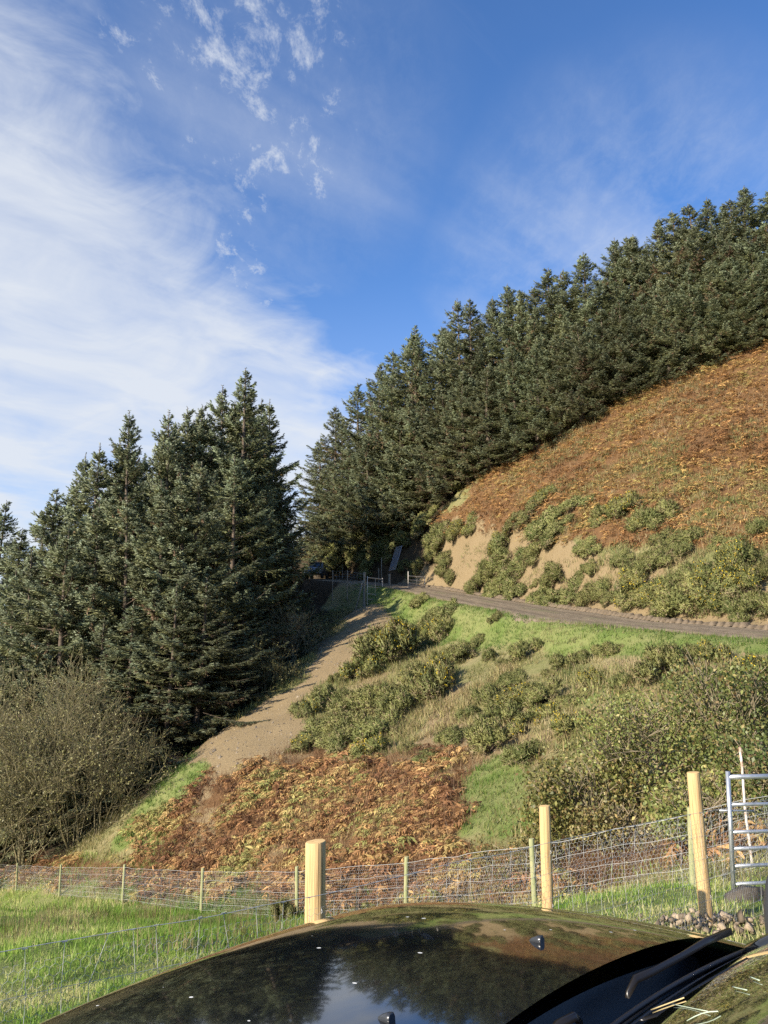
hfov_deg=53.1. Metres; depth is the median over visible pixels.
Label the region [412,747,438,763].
gorse bush
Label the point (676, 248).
spruce tree
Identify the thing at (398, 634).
gorse bush
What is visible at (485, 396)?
spruce tree
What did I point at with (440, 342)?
spruce tree
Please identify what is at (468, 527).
gorse bush
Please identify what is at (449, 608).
gorse bush
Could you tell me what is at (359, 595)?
strut
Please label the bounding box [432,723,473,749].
gorse bush
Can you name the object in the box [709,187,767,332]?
spruce tree
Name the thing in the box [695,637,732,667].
gorse bush
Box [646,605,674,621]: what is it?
gorse bush
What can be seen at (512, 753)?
gorse bush
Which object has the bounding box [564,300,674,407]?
spruce tree
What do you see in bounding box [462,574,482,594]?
gorse bush
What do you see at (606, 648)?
gorse bush
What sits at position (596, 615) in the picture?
track
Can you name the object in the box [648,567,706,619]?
gorse bush
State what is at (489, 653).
gorse bush
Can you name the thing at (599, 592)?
gorse bush
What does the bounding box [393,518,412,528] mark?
gorse bush
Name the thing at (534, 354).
spruce tree
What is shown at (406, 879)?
field fence
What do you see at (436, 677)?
gorse bush
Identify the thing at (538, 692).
gorse bush
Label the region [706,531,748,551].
gorse bush
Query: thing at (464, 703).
scrub
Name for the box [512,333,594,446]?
spruce tree
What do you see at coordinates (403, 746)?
gorse bush
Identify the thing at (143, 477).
spruce tree
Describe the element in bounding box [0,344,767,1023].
ground
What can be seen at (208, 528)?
spruce tree
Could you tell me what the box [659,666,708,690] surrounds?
gorse bush
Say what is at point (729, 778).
field gate
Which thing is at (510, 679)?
gorse bush
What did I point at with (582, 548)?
gorse bush
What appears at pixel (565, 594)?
gorse bush
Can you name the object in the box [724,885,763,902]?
boulder
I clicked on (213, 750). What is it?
loose stones
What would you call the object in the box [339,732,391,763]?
gorse bush
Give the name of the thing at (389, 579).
gate post
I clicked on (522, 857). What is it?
leafy shrub
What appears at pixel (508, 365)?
spruce tree
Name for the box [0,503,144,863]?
spruce tree
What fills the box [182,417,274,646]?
spruce tree
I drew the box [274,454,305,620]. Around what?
spruce tree
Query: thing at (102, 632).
spruce tree
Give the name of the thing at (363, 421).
spruce tree
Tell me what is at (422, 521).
gorse bush
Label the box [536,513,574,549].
gorse bush
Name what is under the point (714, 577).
gorse bush
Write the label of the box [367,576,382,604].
track gate
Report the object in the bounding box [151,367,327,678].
spruce tree
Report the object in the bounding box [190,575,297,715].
spruce tree
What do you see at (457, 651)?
gorse bush
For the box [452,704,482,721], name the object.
gorse bush
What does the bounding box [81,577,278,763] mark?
spruce tree
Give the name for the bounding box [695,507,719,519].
gorse bush
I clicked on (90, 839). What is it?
bank grass
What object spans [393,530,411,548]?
gorse bush
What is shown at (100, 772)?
bare shrub
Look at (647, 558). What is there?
gorse bush
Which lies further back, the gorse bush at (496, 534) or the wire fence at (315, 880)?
the gorse bush at (496, 534)
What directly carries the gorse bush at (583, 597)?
on the ground at (276, 714)
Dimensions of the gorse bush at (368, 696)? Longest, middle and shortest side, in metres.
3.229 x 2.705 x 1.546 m
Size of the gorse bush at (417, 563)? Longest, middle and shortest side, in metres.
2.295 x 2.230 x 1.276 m
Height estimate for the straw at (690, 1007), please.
0.089 m
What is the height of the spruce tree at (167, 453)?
27.068 m
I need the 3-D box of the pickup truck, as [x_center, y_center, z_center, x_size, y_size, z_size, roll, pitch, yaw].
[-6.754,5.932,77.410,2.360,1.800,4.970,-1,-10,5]
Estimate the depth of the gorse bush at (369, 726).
30.24 m
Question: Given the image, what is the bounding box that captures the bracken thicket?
[0,737,767,914]
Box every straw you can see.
[651,997,684,1009]
[672,1004,707,1011]
[687,1011,718,1020]
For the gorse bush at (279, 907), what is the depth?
17.36 m
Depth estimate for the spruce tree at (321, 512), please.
84.79 m
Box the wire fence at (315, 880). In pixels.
[0,771,767,1023]
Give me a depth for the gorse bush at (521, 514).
53.71 m
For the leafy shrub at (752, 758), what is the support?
on the ground at (276, 714)
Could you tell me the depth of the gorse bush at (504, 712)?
25.96 m
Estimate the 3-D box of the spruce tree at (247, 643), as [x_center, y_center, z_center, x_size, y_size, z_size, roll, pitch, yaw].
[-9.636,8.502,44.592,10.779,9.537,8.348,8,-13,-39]
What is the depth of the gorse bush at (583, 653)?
28.62 m
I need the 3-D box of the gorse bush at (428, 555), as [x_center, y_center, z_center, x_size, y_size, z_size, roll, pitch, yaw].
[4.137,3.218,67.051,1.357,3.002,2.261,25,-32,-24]
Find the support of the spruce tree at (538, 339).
on the ground at (276, 714)
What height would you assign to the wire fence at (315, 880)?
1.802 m
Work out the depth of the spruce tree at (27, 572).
45.73 m
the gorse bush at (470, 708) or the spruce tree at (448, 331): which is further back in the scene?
the spruce tree at (448, 331)
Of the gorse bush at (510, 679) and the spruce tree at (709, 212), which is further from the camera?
the spruce tree at (709, 212)
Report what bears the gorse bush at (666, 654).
on the ground at (276, 714)
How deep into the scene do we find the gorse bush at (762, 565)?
31.90 m
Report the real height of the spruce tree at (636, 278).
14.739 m
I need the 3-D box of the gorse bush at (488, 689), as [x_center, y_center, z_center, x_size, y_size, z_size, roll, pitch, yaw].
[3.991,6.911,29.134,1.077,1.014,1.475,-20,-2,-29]
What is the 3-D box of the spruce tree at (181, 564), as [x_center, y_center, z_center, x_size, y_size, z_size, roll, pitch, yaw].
[-12.652,6.729,45.709,12.201,18.831,10.783,-7,-12,35]
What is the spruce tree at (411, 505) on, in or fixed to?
on the ground at (276, 714)
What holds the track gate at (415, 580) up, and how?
on the track
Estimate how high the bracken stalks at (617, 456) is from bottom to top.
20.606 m
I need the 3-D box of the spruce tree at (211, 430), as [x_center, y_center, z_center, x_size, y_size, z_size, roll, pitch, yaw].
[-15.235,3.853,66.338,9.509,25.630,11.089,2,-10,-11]
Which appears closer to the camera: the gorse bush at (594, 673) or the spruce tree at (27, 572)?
the gorse bush at (594, 673)
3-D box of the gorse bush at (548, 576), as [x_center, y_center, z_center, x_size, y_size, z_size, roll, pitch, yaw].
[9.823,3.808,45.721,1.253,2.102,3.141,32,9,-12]
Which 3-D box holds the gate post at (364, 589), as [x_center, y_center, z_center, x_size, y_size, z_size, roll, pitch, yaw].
[-1.597,6.491,62.419,0.241,3.196,0.240,0,-10,0]
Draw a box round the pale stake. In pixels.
[738,747,752,861]
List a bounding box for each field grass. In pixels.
[0,791,767,966]
[0,849,264,918]
[0,854,767,1023]
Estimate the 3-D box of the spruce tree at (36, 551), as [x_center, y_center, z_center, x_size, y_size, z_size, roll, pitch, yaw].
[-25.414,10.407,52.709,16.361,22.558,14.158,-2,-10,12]
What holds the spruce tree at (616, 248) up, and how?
on the ground at (276, 714)
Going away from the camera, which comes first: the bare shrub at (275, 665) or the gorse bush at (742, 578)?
the gorse bush at (742, 578)
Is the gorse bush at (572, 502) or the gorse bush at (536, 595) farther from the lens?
the gorse bush at (572, 502)
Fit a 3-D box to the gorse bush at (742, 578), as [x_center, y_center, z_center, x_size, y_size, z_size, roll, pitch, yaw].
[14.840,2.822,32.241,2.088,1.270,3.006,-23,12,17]
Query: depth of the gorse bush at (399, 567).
70.94 m
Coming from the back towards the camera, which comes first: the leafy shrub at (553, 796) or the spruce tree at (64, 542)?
the spruce tree at (64, 542)
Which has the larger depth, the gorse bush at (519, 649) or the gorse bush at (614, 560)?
the gorse bush at (614, 560)
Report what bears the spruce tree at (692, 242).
on the ground at (276, 714)
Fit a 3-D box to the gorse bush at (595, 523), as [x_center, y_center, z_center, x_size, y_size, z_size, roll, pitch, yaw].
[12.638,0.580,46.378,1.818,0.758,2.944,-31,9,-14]
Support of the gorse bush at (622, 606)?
on the ground at (276, 714)
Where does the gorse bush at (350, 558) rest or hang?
on the ground at (276, 714)
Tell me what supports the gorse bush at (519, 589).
on the ground at (276, 714)
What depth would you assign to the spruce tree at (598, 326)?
64.28 m
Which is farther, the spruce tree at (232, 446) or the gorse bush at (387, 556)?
the gorse bush at (387, 556)
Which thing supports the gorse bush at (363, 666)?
on the ground at (276, 714)
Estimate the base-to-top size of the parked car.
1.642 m
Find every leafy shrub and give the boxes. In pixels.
[458,823,582,889]
[509,744,668,858]
[557,678,729,804]
[559,784,667,857]
[630,750,767,848]
[646,642,767,769]
[708,720,767,815]
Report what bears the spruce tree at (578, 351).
on the ground at (276, 714)
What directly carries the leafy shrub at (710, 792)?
on the ground at (276, 714)
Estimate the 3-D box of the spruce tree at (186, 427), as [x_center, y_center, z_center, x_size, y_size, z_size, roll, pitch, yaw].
[-14.948,5.484,55.449,13.653,27.454,16.467,7,-12,-33]
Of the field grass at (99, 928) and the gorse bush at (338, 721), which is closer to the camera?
the field grass at (99, 928)
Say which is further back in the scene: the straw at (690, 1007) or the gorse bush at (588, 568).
the gorse bush at (588, 568)
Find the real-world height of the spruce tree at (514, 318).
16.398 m
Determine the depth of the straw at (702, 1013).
1.22 m
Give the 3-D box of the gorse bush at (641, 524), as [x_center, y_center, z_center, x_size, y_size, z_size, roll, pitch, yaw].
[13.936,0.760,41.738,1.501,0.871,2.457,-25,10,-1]
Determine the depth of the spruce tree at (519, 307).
72.82 m
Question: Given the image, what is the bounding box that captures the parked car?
[39,875,767,1023]
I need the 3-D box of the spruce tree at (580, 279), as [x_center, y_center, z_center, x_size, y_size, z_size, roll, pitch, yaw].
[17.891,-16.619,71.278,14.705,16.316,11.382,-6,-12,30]
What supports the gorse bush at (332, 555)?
on the ground at (276, 714)
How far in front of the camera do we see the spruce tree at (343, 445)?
95.58 m
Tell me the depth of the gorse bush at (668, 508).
41.73 m
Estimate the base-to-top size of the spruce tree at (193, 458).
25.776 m
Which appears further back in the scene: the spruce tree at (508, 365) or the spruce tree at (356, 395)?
the spruce tree at (356, 395)
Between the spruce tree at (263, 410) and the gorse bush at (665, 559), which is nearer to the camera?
the gorse bush at (665, 559)
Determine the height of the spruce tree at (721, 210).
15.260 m
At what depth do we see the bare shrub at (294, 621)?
51.92 m
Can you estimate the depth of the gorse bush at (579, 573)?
43.05 m
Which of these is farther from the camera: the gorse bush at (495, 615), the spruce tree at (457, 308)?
the spruce tree at (457, 308)
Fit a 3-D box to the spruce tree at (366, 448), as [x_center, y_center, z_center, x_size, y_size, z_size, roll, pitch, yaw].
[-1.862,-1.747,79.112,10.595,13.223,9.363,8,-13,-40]
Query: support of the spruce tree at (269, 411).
on the ground at (276, 714)
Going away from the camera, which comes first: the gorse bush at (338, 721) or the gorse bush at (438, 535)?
the gorse bush at (338, 721)
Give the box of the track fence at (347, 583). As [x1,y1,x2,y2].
[332,570,360,600]
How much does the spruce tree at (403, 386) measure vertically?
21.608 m
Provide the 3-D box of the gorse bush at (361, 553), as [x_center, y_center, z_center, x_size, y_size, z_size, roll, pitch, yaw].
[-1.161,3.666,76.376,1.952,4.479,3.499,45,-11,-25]
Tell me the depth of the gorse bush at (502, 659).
33.36 m
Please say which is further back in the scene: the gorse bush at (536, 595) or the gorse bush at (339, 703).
the gorse bush at (536, 595)
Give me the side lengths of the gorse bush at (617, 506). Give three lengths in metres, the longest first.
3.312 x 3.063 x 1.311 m
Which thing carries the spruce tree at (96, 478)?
on the ground at (276, 714)
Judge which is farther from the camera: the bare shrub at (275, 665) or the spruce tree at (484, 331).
the spruce tree at (484, 331)
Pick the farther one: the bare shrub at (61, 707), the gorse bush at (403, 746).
the bare shrub at (61, 707)
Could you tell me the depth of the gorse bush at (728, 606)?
31.17 m
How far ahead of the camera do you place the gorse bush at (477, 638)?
38.78 m
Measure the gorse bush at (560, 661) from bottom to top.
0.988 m
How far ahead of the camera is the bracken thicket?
24.09 m
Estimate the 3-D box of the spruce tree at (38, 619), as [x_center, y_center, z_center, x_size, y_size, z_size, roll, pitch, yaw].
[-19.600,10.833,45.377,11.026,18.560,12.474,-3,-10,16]
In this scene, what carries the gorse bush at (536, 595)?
on the ground at (276, 714)
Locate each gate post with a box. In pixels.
[363,572,365,606]
[388,574,390,584]
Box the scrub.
[232,395,767,905]
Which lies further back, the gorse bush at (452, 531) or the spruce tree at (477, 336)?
the spruce tree at (477, 336)
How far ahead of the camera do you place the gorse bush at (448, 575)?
62.16 m
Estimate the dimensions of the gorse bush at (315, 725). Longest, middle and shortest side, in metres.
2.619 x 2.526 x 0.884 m
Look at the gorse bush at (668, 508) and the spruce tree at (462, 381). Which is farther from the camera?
the spruce tree at (462, 381)
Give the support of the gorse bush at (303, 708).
on the ground at (276, 714)
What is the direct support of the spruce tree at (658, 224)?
on the ground at (276, 714)
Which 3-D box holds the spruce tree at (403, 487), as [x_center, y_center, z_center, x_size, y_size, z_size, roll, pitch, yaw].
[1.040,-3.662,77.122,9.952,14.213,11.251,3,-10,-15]
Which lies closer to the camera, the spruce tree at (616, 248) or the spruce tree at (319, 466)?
the spruce tree at (616, 248)
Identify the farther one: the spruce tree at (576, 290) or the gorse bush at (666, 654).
the spruce tree at (576, 290)
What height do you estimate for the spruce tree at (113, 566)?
19.561 m
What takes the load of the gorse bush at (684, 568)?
on the ground at (276, 714)
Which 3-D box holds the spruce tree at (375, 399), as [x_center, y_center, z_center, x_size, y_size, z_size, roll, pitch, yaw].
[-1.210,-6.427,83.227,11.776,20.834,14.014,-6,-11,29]
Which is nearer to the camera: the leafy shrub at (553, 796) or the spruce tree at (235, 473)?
the leafy shrub at (553, 796)
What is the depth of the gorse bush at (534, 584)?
48.04 m
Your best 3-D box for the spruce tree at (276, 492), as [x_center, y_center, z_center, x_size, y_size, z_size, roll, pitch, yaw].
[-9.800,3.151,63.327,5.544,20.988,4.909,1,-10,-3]
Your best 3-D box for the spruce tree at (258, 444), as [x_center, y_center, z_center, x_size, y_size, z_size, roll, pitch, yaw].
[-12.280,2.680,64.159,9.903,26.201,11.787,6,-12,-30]
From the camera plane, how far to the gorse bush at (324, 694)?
37.51 m
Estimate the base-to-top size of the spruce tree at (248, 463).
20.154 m
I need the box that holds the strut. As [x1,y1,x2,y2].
[355,580,363,609]
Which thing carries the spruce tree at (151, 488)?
on the ground at (276, 714)
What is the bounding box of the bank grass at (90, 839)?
[39,607,767,915]
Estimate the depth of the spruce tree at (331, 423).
87.18 m
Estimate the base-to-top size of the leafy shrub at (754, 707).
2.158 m
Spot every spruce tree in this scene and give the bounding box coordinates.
[0,477,118,651]
[0,488,84,695]
[0,500,32,626]
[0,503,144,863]
[0,508,66,660]
[0,522,133,885]
[0,528,41,663]
[0,541,101,864]
[0,549,96,854]
[0,568,63,863]
[0,617,144,859]
[3,452,99,675]
[13,442,136,720]
[13,496,207,838]
[34,602,205,824]
[43,410,167,665]
[43,443,155,661]
[59,481,233,794]
[64,451,156,644]
[76,586,231,790]
[81,474,251,755]
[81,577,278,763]
[89,460,277,762]
[101,409,247,695]
[104,449,149,509]
[115,407,263,695]
[123,578,288,745]
[130,405,270,673]
[133,441,175,533]
[134,462,152,532]
[142,438,167,501]
[148,426,189,501]
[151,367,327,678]
[173,455,319,754]
[174,385,295,693]
[175,420,206,535]
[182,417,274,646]
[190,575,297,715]
[203,412,215,465]
[210,403,260,672]
[217,453,300,690]
[223,403,283,651]
[224,403,305,647]
[235,486,336,659]
[237,398,298,569]
[238,555,316,674]
[246,399,323,652]
[251,398,305,608]
[260,442,283,603]
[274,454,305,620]
[290,441,339,549]
[292,407,361,559]
[296,384,386,549]
[296,480,351,561]
[298,455,390,564]
[299,363,401,539]
[305,418,351,518]
[308,374,392,510]
[316,436,395,553]
[328,351,426,536]
[339,340,449,528]
[347,409,424,544]
[351,325,449,519]
[359,362,429,466]
[361,396,454,527]
[370,326,473,502]
[389,298,511,477]
[392,383,485,514]
[402,300,492,491]
[416,371,491,491]
[429,328,462,401]
[439,364,520,474]
[446,296,529,459]
[451,286,534,433]
[463,319,486,385]
[468,344,556,466]
[484,286,595,435]
[485,268,633,409]
[486,293,558,440]
[493,342,575,457]
[497,301,518,367]
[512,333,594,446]
[520,270,634,392]
[525,253,632,395]
[526,323,629,428]
[543,282,584,333]
[547,308,676,418]
[559,238,646,381]
[562,237,683,374]
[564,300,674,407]
[590,250,629,320]
[597,234,669,358]
[601,292,707,396]
[615,210,734,372]
[624,219,692,375]
[627,278,731,382]
[629,260,767,368]
[633,269,741,377]
[640,203,749,356]
[671,197,744,313]
[678,256,766,354]
[681,199,762,328]
[695,205,734,278]
[699,191,767,329]
[703,243,767,347]
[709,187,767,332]
[733,246,767,346]
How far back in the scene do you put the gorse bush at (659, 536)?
39.15 m
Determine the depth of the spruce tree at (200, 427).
56.57 m
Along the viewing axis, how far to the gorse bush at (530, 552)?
49.37 m
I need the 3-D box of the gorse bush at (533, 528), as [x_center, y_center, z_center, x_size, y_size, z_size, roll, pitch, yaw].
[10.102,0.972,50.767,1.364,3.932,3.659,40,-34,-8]
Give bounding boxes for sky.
[0,0,767,605]
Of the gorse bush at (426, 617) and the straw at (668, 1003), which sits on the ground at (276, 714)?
the gorse bush at (426, 617)
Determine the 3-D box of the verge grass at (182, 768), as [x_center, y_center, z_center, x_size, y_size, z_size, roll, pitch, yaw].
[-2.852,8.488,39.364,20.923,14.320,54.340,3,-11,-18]
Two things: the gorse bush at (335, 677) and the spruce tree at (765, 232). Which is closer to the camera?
the gorse bush at (335, 677)
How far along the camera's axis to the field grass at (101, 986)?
8.47 m
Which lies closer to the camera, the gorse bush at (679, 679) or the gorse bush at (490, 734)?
the gorse bush at (679, 679)
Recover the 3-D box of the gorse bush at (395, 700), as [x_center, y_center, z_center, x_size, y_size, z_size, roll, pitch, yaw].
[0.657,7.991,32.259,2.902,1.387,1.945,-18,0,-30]
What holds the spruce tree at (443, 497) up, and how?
on the ground at (276, 714)
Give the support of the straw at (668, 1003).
on the parked car
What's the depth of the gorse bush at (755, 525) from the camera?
35.65 m
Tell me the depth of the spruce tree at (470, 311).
73.95 m
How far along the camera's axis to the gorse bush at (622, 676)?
23.28 m
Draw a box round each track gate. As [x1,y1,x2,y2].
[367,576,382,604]
[408,571,424,587]
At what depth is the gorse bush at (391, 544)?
74.80 m
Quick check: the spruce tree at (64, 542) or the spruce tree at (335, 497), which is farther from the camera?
the spruce tree at (335, 497)
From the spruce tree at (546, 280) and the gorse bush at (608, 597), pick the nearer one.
the gorse bush at (608, 597)
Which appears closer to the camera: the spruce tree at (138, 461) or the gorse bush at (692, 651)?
the gorse bush at (692, 651)
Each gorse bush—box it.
[269,897,297,921]
[283,730,328,753]
[288,697,320,719]
[297,716,331,742]
[308,682,348,709]
[312,729,351,753]
[320,548,344,574]
[321,709,374,735]
[324,532,364,570]
[324,684,372,715]
[327,671,344,684]
[337,651,391,681]
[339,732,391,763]
[344,536,369,567]
[346,681,397,715]
[346,707,402,743]
[348,615,423,663]
[353,533,389,563]
[355,548,385,579]
[370,527,408,558]
[373,684,419,719]
[381,535,401,563]
[392,558,407,572]
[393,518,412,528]
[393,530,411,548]
[395,651,456,705]
[396,638,433,656]
[398,741,422,755]
[405,556,423,580]
[408,592,428,607]
[409,505,439,541]
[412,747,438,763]
[415,604,444,632]
[420,518,450,550]
[420,614,455,643]
[422,538,439,563]
[426,640,479,663]
[428,596,459,618]
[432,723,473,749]
[433,549,451,578]
[433,726,464,743]
[443,569,454,585]
[445,518,462,542]
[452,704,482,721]
[460,511,476,535]
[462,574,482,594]
[464,716,508,755]
[468,633,485,647]
[470,681,500,703]
[472,558,494,584]
[473,696,523,726]
[481,575,502,597]
[481,648,497,660]
[481,681,534,707]
[483,535,512,577]
[486,527,510,557]
[486,610,503,623]
[493,668,529,691]
[494,656,512,666]
[495,545,527,590]
[500,737,544,767]
[501,499,537,532]
[501,581,527,600]
[503,701,560,737]
[506,636,543,664]
[518,676,562,709]
[521,540,540,565]
[523,505,558,544]
[524,484,556,506]
[524,581,553,604]
[528,578,537,588]
[534,574,582,606]
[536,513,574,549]
[537,560,564,588]
[539,667,562,677]
[548,493,595,519]
[548,650,578,673]
[549,709,591,741]
[552,686,591,710]
[571,534,601,558]
[573,582,595,606]
[574,513,610,528]
[574,570,584,580]
[574,649,591,663]
[576,665,608,687]
[579,558,599,575]
[589,488,643,521]
[589,640,623,657]
[590,577,611,600]
[599,590,617,608]
[605,670,634,692]
[608,548,635,567]
[612,561,654,607]
[616,582,646,612]
[619,538,674,572]
[623,496,687,529]
[626,519,659,534]
[626,575,672,607]
[630,641,689,689]
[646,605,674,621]
[647,526,684,545]
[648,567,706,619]
[649,538,685,567]
[651,559,694,597]
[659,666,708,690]
[665,524,706,557]
[682,642,700,661]
[686,559,745,602]
[690,652,767,695]
[693,592,722,617]
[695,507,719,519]
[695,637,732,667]
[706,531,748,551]
[712,536,762,570]
[714,590,754,619]
[721,561,764,595]
[727,589,767,621]
[740,553,767,581]
[744,515,767,535]
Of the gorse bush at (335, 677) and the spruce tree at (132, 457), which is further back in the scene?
the spruce tree at (132, 457)
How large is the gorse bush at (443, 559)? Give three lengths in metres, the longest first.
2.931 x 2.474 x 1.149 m
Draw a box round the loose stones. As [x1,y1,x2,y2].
[143,545,764,792]
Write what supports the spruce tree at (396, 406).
on the ground at (276, 714)
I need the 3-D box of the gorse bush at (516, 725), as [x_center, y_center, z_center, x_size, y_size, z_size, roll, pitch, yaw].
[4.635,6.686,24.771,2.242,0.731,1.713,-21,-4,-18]
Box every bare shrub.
[0,640,159,871]
[0,647,164,851]
[0,703,156,886]
[42,707,194,845]
[233,636,302,694]
[248,602,331,670]
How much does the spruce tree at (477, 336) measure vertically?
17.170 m
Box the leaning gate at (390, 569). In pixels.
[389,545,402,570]
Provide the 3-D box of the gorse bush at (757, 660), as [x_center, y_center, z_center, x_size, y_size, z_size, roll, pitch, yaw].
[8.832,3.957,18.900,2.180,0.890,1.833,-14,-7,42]
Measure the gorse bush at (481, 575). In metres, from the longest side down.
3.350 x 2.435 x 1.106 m
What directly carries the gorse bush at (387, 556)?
on the ground at (276, 714)
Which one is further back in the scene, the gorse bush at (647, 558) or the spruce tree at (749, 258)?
the spruce tree at (749, 258)
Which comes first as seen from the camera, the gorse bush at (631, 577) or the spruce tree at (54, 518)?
the gorse bush at (631, 577)
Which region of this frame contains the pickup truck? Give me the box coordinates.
[304,562,329,578]
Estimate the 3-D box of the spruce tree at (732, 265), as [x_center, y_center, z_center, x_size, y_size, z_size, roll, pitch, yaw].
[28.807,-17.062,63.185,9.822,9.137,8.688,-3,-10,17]
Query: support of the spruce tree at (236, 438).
on the ground at (276, 714)
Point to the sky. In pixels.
(195, 194)
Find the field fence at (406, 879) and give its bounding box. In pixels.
[0,796,767,917]
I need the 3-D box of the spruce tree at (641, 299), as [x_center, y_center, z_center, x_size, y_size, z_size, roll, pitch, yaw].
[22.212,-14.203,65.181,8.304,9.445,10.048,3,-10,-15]
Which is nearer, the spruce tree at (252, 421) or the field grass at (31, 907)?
the field grass at (31, 907)
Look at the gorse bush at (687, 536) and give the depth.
37.80 m
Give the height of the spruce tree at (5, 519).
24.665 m
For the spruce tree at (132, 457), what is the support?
on the ground at (276, 714)
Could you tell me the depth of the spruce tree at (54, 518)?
53.59 m
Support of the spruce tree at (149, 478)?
on the ground at (276, 714)
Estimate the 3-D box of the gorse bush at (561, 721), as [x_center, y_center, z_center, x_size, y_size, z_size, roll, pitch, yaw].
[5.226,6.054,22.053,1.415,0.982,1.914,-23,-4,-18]
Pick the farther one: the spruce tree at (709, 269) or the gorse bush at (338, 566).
the gorse bush at (338, 566)
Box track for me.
[306,578,767,638]
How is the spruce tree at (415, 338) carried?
on the ground at (276, 714)
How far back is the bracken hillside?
52.85 m
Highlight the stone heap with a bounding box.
[636,908,764,938]
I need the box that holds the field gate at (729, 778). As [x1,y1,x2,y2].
[719,771,767,889]
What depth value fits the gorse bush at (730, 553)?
33.29 m
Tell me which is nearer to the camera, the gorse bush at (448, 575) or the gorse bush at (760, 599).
the gorse bush at (760, 599)
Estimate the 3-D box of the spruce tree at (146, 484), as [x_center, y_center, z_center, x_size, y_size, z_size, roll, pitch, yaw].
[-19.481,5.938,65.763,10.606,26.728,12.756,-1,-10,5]
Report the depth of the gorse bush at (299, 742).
31.89 m
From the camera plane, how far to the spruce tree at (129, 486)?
57.24 m
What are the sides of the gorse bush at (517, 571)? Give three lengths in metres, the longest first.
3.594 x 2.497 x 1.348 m
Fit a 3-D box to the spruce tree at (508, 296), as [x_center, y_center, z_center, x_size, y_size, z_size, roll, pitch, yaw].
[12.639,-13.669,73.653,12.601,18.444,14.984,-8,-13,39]
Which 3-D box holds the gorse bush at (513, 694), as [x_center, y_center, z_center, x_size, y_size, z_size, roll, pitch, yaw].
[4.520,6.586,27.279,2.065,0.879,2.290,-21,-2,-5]
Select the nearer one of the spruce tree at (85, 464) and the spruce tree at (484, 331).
the spruce tree at (85, 464)
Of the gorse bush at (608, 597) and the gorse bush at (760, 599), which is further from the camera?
the gorse bush at (608, 597)
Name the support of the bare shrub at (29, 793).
on the ground at (276, 714)
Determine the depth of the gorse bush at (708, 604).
31.98 m
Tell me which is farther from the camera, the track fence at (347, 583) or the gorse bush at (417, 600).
the track fence at (347, 583)
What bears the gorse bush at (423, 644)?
on the ground at (276, 714)
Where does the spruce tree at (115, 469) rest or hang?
on the ground at (276, 714)
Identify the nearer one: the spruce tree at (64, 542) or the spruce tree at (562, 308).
the spruce tree at (64, 542)
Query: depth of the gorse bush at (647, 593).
35.51 m
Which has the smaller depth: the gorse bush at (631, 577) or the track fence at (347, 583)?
the gorse bush at (631, 577)
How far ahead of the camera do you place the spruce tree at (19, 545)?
55.14 m
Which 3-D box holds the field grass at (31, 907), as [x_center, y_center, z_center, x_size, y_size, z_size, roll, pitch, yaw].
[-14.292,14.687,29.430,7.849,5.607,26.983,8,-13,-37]
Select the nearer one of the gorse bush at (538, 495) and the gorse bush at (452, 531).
the gorse bush at (538, 495)
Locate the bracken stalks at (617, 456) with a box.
[438,361,767,546]
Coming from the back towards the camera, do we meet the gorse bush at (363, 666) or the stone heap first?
the gorse bush at (363, 666)
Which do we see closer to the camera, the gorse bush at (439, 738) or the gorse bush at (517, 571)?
the gorse bush at (439, 738)
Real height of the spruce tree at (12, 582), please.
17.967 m
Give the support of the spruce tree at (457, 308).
on the ground at (276, 714)
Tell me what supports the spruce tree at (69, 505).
on the ground at (276, 714)
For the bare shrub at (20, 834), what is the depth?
36.94 m
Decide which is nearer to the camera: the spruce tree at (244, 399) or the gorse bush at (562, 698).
the gorse bush at (562, 698)
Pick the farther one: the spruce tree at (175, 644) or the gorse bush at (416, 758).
the spruce tree at (175, 644)
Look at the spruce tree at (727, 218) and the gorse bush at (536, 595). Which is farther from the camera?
the spruce tree at (727, 218)
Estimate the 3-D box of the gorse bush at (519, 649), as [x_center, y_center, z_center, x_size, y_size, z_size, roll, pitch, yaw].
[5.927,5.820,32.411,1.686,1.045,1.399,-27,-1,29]
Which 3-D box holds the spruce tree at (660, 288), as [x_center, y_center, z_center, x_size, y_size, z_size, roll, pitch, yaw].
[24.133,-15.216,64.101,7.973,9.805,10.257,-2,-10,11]
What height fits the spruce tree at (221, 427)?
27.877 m
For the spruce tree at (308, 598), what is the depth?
60.08 m
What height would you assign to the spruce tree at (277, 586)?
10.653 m
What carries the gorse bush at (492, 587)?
on the ground at (276, 714)
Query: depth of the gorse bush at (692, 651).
23.11 m
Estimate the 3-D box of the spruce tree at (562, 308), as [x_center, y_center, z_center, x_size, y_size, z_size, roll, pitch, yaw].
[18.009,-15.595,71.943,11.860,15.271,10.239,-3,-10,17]
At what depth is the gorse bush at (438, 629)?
43.92 m
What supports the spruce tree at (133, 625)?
on the ground at (276, 714)
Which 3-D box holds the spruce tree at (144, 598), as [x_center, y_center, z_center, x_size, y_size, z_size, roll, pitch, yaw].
[-13.991,7.408,45.111,12.162,19.379,10.763,-8,-13,38]
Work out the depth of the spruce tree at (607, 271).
76.79 m
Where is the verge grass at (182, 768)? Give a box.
[104,583,767,880]
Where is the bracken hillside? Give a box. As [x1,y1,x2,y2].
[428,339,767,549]
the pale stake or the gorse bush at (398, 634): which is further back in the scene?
the gorse bush at (398, 634)

